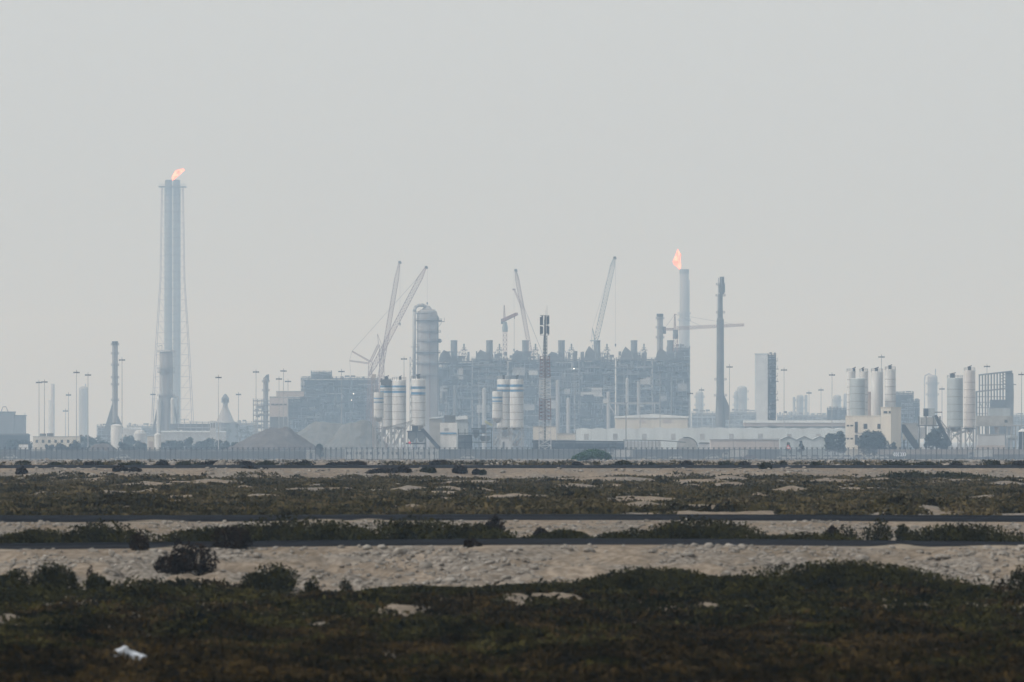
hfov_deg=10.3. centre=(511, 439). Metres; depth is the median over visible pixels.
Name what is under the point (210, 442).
tree
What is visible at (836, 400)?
column
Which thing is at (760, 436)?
door
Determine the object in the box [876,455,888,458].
parked car
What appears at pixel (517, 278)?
crane
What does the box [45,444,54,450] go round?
tree
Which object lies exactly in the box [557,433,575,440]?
building
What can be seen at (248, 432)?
tree
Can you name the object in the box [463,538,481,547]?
shrub
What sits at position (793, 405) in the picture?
column
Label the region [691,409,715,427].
pipe rack
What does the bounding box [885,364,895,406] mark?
silo
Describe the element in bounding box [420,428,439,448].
conveyor
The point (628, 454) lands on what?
truck
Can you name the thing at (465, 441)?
steel platform
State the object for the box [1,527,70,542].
thicket
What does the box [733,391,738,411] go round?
column
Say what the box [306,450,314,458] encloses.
site cabin
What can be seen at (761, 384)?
building
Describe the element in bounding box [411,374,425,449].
silo
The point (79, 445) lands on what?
tree
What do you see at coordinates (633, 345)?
exhaust stack
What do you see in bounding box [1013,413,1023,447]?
pipe rack
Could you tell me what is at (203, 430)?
pipe rack
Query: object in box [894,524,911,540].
shrub
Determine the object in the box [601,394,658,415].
overhead conveyor
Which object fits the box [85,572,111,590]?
shrub
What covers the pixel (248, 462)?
shrub
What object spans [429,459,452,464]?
shrub
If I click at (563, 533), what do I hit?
thicket
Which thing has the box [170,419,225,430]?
pipe rack
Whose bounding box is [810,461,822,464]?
shrub
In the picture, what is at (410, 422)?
conveyor
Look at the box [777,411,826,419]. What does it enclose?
pipe rack
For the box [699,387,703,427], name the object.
lamp mast
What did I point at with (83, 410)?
tower
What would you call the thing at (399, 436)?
conveyor
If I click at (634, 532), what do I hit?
thicket
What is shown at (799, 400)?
column
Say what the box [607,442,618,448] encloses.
tree
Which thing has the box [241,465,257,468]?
shrub
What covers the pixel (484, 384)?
process module
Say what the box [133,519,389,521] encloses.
sand drift
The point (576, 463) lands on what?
shrub
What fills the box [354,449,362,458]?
site cabin
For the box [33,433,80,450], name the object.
building
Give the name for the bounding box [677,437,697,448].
shelter
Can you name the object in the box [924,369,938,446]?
silo
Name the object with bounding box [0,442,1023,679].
ground
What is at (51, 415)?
chimney
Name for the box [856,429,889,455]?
tree
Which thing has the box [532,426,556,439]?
building
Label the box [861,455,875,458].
parked car
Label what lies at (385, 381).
filter platform
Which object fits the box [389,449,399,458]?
site cabin
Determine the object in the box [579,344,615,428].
process module
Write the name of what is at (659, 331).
chimney
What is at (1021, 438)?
kiosk
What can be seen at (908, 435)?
conveyor
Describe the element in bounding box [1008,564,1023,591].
shrub
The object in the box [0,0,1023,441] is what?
sky
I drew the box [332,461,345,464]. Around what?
shrub
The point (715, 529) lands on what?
thicket
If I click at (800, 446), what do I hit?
tree
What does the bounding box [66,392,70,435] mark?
lamp mast
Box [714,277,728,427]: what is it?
chimney
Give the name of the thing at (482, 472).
shrub
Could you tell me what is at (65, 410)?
lamp mast
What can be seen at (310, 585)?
shrub
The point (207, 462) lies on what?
shrub
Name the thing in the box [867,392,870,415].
bucket elevator
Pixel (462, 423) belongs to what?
shed
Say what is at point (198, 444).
tree
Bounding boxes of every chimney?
[48,384,54,435]
[103,341,122,433]
[657,314,662,351]
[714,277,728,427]
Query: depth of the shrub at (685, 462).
429.73 m
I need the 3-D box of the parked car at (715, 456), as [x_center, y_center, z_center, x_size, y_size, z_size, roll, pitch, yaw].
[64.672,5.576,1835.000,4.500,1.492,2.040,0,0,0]
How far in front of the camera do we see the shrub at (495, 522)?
162.91 m
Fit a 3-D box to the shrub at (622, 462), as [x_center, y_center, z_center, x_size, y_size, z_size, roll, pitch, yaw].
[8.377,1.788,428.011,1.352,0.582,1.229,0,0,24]
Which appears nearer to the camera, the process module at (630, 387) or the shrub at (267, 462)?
the shrub at (267, 462)
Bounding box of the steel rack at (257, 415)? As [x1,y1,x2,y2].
[252,399,269,434]
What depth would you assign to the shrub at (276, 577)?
119.24 m
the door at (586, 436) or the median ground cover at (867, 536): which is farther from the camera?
the door at (586, 436)
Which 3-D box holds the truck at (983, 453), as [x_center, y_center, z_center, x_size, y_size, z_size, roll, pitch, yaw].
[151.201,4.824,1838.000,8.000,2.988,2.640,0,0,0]
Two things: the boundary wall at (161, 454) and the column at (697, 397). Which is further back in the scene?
the column at (697, 397)
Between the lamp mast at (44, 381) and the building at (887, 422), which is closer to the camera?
the building at (887, 422)
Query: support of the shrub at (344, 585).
on the ground at (617, 557)
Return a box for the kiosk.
[1018,429,1023,448]
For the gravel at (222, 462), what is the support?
on the ground at (617, 557)
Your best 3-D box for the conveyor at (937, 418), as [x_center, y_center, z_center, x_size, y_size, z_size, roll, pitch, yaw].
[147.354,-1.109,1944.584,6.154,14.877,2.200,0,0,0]
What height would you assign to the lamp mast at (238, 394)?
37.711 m
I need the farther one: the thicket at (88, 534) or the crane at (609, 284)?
the crane at (609, 284)
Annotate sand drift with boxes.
[0,544,1017,550]
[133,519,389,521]
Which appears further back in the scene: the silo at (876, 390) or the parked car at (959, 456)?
the silo at (876, 390)
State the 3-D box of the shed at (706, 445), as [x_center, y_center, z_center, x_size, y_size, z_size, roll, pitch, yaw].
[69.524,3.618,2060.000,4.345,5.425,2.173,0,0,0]
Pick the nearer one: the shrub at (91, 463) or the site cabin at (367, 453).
the shrub at (91, 463)
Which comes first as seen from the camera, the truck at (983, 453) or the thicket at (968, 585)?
the thicket at (968, 585)
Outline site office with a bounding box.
[976,434,1004,448]
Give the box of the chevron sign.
[893,452,905,458]
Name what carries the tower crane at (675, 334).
on the ground at (617, 557)
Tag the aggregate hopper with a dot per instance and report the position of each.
(414, 433)
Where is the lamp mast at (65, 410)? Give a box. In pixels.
[63,408,67,435]
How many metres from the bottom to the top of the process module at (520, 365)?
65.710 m
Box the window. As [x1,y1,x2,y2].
[855,422,857,432]
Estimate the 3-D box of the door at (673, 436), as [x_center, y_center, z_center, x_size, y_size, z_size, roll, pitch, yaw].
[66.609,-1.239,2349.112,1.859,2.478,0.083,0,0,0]
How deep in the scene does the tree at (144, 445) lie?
2198.97 m
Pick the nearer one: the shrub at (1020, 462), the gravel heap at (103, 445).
the shrub at (1020, 462)
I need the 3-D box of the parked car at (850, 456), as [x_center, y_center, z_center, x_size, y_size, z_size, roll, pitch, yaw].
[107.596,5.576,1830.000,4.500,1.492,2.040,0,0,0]
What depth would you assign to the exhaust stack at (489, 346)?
3608.37 m
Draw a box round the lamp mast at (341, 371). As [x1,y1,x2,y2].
[338,368,344,423]
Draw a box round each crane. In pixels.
[349,266,427,439]
[371,261,400,423]
[501,305,517,356]
[512,269,542,359]
[590,256,615,359]
[663,314,743,350]
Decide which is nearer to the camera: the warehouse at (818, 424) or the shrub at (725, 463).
the shrub at (725, 463)
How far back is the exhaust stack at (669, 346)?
3608.04 m
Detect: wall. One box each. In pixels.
[0,451,304,458]
[440,449,779,458]
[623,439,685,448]
[877,449,1023,458]
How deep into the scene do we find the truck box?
1978.96 m
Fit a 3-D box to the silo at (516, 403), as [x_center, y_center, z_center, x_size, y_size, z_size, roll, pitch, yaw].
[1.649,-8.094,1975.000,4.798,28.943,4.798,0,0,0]
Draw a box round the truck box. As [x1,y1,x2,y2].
[19,444,27,450]
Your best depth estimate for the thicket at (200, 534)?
146.32 m
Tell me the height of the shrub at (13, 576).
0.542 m
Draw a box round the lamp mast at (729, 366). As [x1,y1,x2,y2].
[726,364,732,427]
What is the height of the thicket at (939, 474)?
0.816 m
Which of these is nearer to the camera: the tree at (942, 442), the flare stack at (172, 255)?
the tree at (942, 442)
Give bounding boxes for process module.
[439,344,471,434]
[471,344,507,448]
[507,344,543,448]
[543,344,579,439]
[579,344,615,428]
[616,344,652,415]
[652,344,689,427]
[666,344,690,427]
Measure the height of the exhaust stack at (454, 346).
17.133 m
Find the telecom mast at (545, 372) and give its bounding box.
[539,315,550,448]
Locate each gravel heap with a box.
[88,443,116,450]
[223,427,317,456]
[296,421,343,445]
[318,420,389,456]
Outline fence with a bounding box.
[0,447,1023,459]
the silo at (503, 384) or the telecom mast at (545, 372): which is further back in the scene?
the silo at (503, 384)
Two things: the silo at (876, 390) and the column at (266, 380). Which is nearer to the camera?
the silo at (876, 390)
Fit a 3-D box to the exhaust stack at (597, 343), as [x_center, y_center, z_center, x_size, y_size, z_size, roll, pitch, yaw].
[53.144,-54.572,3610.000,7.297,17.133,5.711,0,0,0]
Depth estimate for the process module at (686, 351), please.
3674.95 m
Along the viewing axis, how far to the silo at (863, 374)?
2028.81 m
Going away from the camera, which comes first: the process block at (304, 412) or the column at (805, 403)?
the process block at (304, 412)
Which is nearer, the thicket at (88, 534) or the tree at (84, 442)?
the thicket at (88, 534)
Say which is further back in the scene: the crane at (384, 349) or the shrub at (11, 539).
the crane at (384, 349)
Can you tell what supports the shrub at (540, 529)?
on the ground at (617, 557)
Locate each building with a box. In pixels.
[0,406,26,433]
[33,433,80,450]
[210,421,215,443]
[269,391,303,427]
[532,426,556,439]
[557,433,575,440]
[755,353,768,419]
[845,407,901,456]
[976,408,1012,433]
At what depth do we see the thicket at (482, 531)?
145.17 m
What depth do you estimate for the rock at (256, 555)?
128.15 m
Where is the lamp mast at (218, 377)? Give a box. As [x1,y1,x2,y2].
[215,374,221,450]
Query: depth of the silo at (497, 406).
1958.53 m
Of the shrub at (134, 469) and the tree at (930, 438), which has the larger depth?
the tree at (930, 438)
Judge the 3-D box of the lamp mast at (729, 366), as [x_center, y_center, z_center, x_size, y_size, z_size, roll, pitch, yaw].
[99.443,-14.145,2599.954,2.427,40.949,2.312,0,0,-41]
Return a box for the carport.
[532,440,623,448]
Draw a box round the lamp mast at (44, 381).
[41,379,47,433]
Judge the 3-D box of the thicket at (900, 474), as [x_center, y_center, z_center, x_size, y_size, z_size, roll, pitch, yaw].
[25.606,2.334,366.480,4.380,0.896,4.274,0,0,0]
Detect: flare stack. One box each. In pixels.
[151,169,193,430]
[673,249,690,427]
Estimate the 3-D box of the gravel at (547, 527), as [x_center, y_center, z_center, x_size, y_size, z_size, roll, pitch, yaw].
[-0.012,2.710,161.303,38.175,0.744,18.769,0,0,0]
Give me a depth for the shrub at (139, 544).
131.13 m
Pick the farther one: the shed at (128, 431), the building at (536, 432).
the shed at (128, 431)
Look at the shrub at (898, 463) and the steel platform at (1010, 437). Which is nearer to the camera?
the shrub at (898, 463)
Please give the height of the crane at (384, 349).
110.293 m
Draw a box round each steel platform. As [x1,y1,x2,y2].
[458,425,491,448]
[1005,425,1023,448]
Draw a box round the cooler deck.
[310,370,331,378]
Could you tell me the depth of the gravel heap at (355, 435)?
2069.41 m
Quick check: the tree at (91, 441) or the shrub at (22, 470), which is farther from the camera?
the tree at (91, 441)
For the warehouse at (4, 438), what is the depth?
2697.63 m
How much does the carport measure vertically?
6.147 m
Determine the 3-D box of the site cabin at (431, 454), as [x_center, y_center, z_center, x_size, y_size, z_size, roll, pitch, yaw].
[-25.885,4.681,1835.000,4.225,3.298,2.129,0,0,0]
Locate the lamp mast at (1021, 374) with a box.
[1018,371,1023,428]
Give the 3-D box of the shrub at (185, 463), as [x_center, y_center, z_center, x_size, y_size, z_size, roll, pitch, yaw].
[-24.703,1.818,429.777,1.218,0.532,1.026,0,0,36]
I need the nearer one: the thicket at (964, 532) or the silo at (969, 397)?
the thicket at (964, 532)
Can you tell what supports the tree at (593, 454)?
on the ground at (617, 557)
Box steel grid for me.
[976,371,1015,448]
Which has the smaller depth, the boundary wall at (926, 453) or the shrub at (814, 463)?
the shrub at (814, 463)
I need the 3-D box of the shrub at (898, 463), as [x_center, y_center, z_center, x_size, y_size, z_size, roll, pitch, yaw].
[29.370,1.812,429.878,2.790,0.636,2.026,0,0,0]
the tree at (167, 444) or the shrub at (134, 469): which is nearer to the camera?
the shrub at (134, 469)
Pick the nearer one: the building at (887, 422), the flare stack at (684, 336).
the building at (887, 422)
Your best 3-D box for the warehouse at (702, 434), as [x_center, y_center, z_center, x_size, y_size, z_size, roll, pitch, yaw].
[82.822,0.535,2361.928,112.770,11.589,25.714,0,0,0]
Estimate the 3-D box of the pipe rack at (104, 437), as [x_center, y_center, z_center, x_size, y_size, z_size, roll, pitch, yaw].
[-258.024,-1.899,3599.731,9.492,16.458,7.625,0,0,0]
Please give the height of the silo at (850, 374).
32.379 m
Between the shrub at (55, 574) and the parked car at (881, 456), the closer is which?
the shrub at (55, 574)
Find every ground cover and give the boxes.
[0,577,1023,681]
[150,531,875,541]
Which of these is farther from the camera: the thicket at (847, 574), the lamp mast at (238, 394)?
the lamp mast at (238, 394)
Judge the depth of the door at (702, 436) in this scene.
2348.84 m
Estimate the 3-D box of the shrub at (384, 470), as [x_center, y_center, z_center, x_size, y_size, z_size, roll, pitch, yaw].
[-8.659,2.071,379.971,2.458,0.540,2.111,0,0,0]
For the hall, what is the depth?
2797.05 m
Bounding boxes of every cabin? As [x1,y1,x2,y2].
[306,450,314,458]
[345,449,352,458]
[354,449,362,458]
[364,449,373,458]
[375,449,386,458]
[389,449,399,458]
[401,449,412,458]
[414,449,423,458]
[425,449,437,458]
[500,437,509,448]
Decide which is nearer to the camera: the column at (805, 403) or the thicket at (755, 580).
the thicket at (755, 580)
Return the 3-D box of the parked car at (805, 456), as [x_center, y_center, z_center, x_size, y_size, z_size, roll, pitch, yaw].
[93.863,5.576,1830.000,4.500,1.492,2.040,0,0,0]
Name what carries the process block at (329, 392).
on the ground at (617, 557)
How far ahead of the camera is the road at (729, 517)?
175.40 m
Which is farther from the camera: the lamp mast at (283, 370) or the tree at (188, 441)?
the lamp mast at (283, 370)
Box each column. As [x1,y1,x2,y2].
[152,345,179,433]
[263,374,269,428]
[410,303,444,450]
[694,391,704,412]
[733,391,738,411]
[735,386,748,411]
[793,397,794,414]
[795,395,804,414]
[804,395,806,414]
[833,395,840,409]
[843,393,846,409]
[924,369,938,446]
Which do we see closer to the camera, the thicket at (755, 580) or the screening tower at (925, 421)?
the thicket at (755, 580)
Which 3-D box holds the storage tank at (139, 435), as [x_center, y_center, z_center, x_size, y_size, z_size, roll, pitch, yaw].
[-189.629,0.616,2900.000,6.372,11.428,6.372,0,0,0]
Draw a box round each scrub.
[0,458,1023,464]
[0,470,1023,514]
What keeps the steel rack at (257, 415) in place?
on the ground at (617, 557)
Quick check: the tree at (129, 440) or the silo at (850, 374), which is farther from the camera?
the tree at (129, 440)
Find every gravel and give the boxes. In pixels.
[0,458,1014,464]
[0,518,1023,540]
[2,466,1023,477]
[2,543,1023,590]
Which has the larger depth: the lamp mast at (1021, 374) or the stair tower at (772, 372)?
the stair tower at (772, 372)
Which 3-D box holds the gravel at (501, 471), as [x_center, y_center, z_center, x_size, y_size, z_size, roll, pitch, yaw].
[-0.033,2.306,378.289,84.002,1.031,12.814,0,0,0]
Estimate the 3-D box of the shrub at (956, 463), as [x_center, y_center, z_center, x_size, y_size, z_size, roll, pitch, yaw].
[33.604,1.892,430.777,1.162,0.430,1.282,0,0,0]
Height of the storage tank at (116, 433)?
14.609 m
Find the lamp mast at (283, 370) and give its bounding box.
[280,368,286,426]
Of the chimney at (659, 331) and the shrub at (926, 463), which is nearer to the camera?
the shrub at (926, 463)
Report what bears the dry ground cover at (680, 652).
on the ground at (617, 557)
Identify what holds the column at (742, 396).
on the ground at (617, 557)
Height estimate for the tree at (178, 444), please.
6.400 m
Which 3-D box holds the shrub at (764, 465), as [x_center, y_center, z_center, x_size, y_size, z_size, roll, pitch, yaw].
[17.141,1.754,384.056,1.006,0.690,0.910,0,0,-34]
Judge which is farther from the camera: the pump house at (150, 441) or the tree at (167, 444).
the tree at (167, 444)
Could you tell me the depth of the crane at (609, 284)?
3499.30 m
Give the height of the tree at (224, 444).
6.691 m
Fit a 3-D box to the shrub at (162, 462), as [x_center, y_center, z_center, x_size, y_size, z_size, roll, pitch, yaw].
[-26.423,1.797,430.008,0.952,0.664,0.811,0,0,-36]
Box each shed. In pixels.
[123,428,140,444]
[161,431,225,450]
[429,416,443,457]
[456,416,467,448]
[698,442,709,448]
[779,436,826,456]
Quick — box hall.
[614,414,688,428]
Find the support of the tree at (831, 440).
on the ground at (617, 557)
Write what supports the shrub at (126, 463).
on the ground at (617, 557)
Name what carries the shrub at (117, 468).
on the ground at (617, 557)
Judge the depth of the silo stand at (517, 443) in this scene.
1994.90 m
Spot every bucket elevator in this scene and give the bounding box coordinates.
[371,374,375,452]
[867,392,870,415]
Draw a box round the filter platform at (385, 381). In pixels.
[380,379,391,384]
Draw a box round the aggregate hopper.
[406,426,425,448]
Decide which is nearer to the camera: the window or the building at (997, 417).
the window
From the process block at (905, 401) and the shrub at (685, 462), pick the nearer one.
the shrub at (685, 462)
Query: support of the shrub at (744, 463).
on the ground at (617, 557)
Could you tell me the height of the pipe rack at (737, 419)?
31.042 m
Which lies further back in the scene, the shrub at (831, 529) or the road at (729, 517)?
the road at (729, 517)
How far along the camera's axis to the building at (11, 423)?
3495.08 m
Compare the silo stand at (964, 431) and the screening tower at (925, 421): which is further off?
the silo stand at (964, 431)
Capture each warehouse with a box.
[0,433,29,450]
[575,427,844,454]
[709,438,780,448]
[743,420,844,428]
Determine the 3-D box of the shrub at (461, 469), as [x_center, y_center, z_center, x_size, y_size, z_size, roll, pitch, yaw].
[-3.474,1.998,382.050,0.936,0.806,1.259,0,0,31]
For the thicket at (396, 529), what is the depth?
146.26 m
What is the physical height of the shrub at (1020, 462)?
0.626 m
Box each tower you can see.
[79,384,87,444]
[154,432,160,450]
[216,394,236,444]
[768,352,778,427]
[917,408,941,448]
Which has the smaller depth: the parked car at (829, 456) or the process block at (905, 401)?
the parked car at (829, 456)
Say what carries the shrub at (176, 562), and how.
on the ground at (617, 557)
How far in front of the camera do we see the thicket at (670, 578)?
116.11 m
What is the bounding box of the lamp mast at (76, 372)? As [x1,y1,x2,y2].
[73,369,79,440]
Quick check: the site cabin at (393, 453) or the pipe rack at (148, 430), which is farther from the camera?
the pipe rack at (148, 430)
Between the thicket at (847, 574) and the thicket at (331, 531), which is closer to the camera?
the thicket at (847, 574)
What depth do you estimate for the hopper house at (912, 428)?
1983.26 m
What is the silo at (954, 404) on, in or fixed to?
on the ground at (617, 557)
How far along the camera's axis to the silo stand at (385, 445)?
1994.96 m
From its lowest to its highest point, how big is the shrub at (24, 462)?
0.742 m
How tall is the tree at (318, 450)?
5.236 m
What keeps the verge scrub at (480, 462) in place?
on the ground at (617, 557)
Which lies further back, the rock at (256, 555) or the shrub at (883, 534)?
the shrub at (883, 534)
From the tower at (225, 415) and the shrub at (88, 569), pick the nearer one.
the shrub at (88, 569)
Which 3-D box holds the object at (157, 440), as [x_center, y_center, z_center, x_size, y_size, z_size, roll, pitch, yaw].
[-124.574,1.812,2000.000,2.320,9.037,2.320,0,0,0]
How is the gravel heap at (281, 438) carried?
on the ground at (617, 557)
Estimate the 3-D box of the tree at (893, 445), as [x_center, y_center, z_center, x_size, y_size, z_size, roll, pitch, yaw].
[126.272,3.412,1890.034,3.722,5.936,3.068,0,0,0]
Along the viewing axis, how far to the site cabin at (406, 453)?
1834.03 m
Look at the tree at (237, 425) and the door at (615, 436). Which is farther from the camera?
the tree at (237, 425)
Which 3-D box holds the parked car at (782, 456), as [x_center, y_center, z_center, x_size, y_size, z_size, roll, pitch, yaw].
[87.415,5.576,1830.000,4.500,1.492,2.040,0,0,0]
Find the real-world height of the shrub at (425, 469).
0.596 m
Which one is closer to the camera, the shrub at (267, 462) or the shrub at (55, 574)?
the shrub at (55, 574)
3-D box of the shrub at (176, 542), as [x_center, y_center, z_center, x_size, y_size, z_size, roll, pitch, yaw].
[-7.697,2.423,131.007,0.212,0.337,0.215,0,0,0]
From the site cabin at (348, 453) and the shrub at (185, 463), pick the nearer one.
the shrub at (185, 463)
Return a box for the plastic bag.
[114,646,146,659]
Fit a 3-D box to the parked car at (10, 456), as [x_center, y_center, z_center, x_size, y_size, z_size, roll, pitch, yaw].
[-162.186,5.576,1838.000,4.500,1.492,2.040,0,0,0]
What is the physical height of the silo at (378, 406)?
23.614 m
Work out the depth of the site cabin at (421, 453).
1834.03 m
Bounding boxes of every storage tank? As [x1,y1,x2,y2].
[111,424,121,450]
[134,430,145,444]
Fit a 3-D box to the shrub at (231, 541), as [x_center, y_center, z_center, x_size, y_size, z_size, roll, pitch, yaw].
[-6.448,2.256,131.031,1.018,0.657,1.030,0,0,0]
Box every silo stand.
[374,423,403,451]
[492,424,523,448]
[946,428,975,448]
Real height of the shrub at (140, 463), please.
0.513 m
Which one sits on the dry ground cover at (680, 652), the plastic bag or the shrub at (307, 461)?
the plastic bag
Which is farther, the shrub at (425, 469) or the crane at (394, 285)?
the crane at (394, 285)
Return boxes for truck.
[609,450,631,458]
[722,450,747,458]
[968,450,992,458]
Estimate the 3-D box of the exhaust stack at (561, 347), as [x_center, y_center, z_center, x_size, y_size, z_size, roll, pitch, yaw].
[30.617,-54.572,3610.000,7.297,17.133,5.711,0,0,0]
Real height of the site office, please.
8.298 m
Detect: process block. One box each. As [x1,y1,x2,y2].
[288,395,320,432]
[301,375,378,432]
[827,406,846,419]
[896,391,913,448]
[914,398,919,441]
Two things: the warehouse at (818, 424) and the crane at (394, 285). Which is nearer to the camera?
the warehouse at (818, 424)
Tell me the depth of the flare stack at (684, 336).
5496.29 m
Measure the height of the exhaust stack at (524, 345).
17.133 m
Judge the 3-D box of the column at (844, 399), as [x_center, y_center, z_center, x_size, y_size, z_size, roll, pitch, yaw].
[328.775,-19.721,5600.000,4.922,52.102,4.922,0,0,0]
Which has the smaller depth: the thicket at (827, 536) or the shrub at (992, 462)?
the thicket at (827, 536)
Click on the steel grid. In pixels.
(1008, 401)
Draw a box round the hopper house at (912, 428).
[902,423,917,448]
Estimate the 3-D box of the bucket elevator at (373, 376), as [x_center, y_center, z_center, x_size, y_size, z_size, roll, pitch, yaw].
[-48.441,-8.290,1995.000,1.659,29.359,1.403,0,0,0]
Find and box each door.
[149,441,152,450]
[584,434,588,439]
[613,434,617,439]
[638,419,671,422]
[642,434,646,439]
[671,434,675,439]
[700,434,704,439]
[758,434,762,439]
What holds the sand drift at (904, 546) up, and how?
on the ground at (617, 557)
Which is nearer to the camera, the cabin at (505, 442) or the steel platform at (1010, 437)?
the cabin at (505, 442)
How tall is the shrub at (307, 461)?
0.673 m
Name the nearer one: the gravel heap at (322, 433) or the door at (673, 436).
the gravel heap at (322, 433)
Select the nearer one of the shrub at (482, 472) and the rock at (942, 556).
the rock at (942, 556)
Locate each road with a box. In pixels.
[0,465,1023,467]
[0,514,1023,521]
[0,538,1023,548]
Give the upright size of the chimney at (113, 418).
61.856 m
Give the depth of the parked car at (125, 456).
1839.10 m
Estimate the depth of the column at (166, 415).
3595.86 m
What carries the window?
in the building at (887, 422)
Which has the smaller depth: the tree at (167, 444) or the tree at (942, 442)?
the tree at (942, 442)
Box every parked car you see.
[3,455,16,458]
[116,455,129,458]
[705,455,719,458]
[777,455,790,458]
[797,455,810,458]
[819,455,833,458]
[839,455,852,458]
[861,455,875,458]
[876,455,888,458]
[953,455,966,458]
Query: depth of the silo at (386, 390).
1988.12 m
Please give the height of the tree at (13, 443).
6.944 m
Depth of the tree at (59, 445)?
2149.11 m
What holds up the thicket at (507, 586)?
on the ground at (617, 557)
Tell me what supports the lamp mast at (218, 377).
on the ground at (617, 557)
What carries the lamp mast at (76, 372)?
on the ground at (617, 557)
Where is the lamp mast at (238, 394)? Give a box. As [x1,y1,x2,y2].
[236,391,240,441]
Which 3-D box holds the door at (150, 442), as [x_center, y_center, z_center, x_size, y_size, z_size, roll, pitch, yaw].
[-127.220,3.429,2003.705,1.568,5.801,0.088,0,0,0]
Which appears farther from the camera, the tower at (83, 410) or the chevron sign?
the tower at (83, 410)
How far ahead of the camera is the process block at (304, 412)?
3498.85 m
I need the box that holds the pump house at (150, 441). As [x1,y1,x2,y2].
[147,436,153,450]
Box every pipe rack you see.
[96,424,110,443]
[127,423,155,444]
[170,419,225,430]
[182,426,219,430]
[234,419,256,441]
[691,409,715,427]
[725,409,756,427]
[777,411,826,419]
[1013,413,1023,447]
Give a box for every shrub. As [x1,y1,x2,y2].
[0,533,18,542]
[0,568,31,586]
[14,459,31,464]
[15,466,27,474]
[29,560,77,589]
[47,461,64,464]
[83,461,100,464]
[85,565,92,583]
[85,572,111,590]
[112,465,127,471]
[118,462,135,464]
[124,467,141,471]
[129,529,149,550]
[134,461,146,464]
[152,540,219,575]
[156,460,167,464]
[173,538,180,547]
[177,461,191,464]
[201,460,216,464]
[210,525,253,548]
[239,562,300,591]
[241,460,254,464]
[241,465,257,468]
[257,460,275,464]
[297,460,313,464]
[303,576,319,591]
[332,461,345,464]
[339,578,352,591]
[354,459,362,464]
[364,467,399,473]
[394,464,412,472]
[419,466,436,472]
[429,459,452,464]
[451,464,467,473]
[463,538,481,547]
[471,467,479,474]
[478,469,486,474]
[485,515,505,530]
[533,526,548,535]
[572,461,583,464]
[613,460,632,464]
[679,460,693,464]
[717,460,734,464]
[738,461,750,464]
[758,461,772,468]
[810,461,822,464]
[823,525,838,533]
[833,524,859,539]
[858,517,893,539]
[882,460,917,464]
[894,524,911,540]
[916,461,935,464]
[949,462,963,464]
[984,459,1001,464]
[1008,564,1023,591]
[1012,460,1023,464]
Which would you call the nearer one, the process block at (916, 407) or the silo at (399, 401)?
the silo at (399, 401)
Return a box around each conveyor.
[384,420,412,450]
[392,422,409,445]
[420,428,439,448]
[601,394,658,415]
[902,425,918,448]
[934,415,951,445]
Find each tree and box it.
[3,439,19,450]
[17,439,32,450]
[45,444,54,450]
[54,442,66,450]
[69,440,83,450]
[69,443,78,450]
[80,435,89,450]
[87,436,101,449]
[98,440,111,445]
[118,442,129,450]
[120,435,134,450]
[130,440,141,450]
[142,443,146,450]
[161,440,174,450]
[172,440,184,450]
[184,437,193,450]
[190,441,206,450]
[202,438,216,450]
[214,439,229,450]
[234,423,244,441]
[245,426,251,437]
[315,444,323,458]
[571,448,611,460]
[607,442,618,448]
[797,441,804,454]
[824,431,846,458]
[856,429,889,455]
[888,441,896,448]
[923,433,937,448]
[929,426,947,448]
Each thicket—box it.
[0,580,107,603]
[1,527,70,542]
[54,517,167,542]
[153,524,258,541]
[204,511,361,540]
[296,519,382,539]
[360,514,473,538]
[361,585,482,592]
[424,521,517,538]
[470,581,580,592]
[531,527,594,537]
[559,566,749,592]
[595,527,672,538]
[640,513,765,538]
[687,573,810,590]
[735,557,971,590]
[741,531,861,539]
[876,469,927,477]
[889,580,993,593]
[904,521,1023,541]
[906,470,996,478]
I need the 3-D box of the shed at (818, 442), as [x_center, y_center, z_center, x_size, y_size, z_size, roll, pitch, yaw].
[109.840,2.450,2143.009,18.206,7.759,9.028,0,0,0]
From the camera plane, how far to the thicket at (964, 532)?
147.43 m
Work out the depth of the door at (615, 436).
2348.84 m
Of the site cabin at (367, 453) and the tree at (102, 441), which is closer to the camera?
the site cabin at (367, 453)
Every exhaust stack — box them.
[450,340,456,362]
[486,340,492,357]
[522,340,528,359]
[558,340,564,360]
[594,340,599,359]
[630,340,636,360]
[667,340,672,358]
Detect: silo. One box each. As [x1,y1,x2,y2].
[374,390,383,449]
[380,375,392,453]
[392,375,405,452]
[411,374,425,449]
[492,389,502,448]
[497,374,509,448]
[510,375,523,448]
[847,367,855,415]
[850,378,864,415]
[859,367,867,415]
[871,367,882,415]
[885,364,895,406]
[947,372,962,448]
[964,365,974,448]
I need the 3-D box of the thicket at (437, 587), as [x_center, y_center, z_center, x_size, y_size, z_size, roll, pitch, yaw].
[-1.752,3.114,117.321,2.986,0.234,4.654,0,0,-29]
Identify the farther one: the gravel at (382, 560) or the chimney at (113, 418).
the chimney at (113, 418)
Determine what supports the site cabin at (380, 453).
on the ground at (617, 557)
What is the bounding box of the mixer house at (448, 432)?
[440,415,456,448]
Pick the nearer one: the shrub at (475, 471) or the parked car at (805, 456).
the shrub at (475, 471)
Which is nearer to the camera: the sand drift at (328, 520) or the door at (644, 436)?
the sand drift at (328, 520)
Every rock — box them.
[253,552,261,557]
[932,554,950,559]

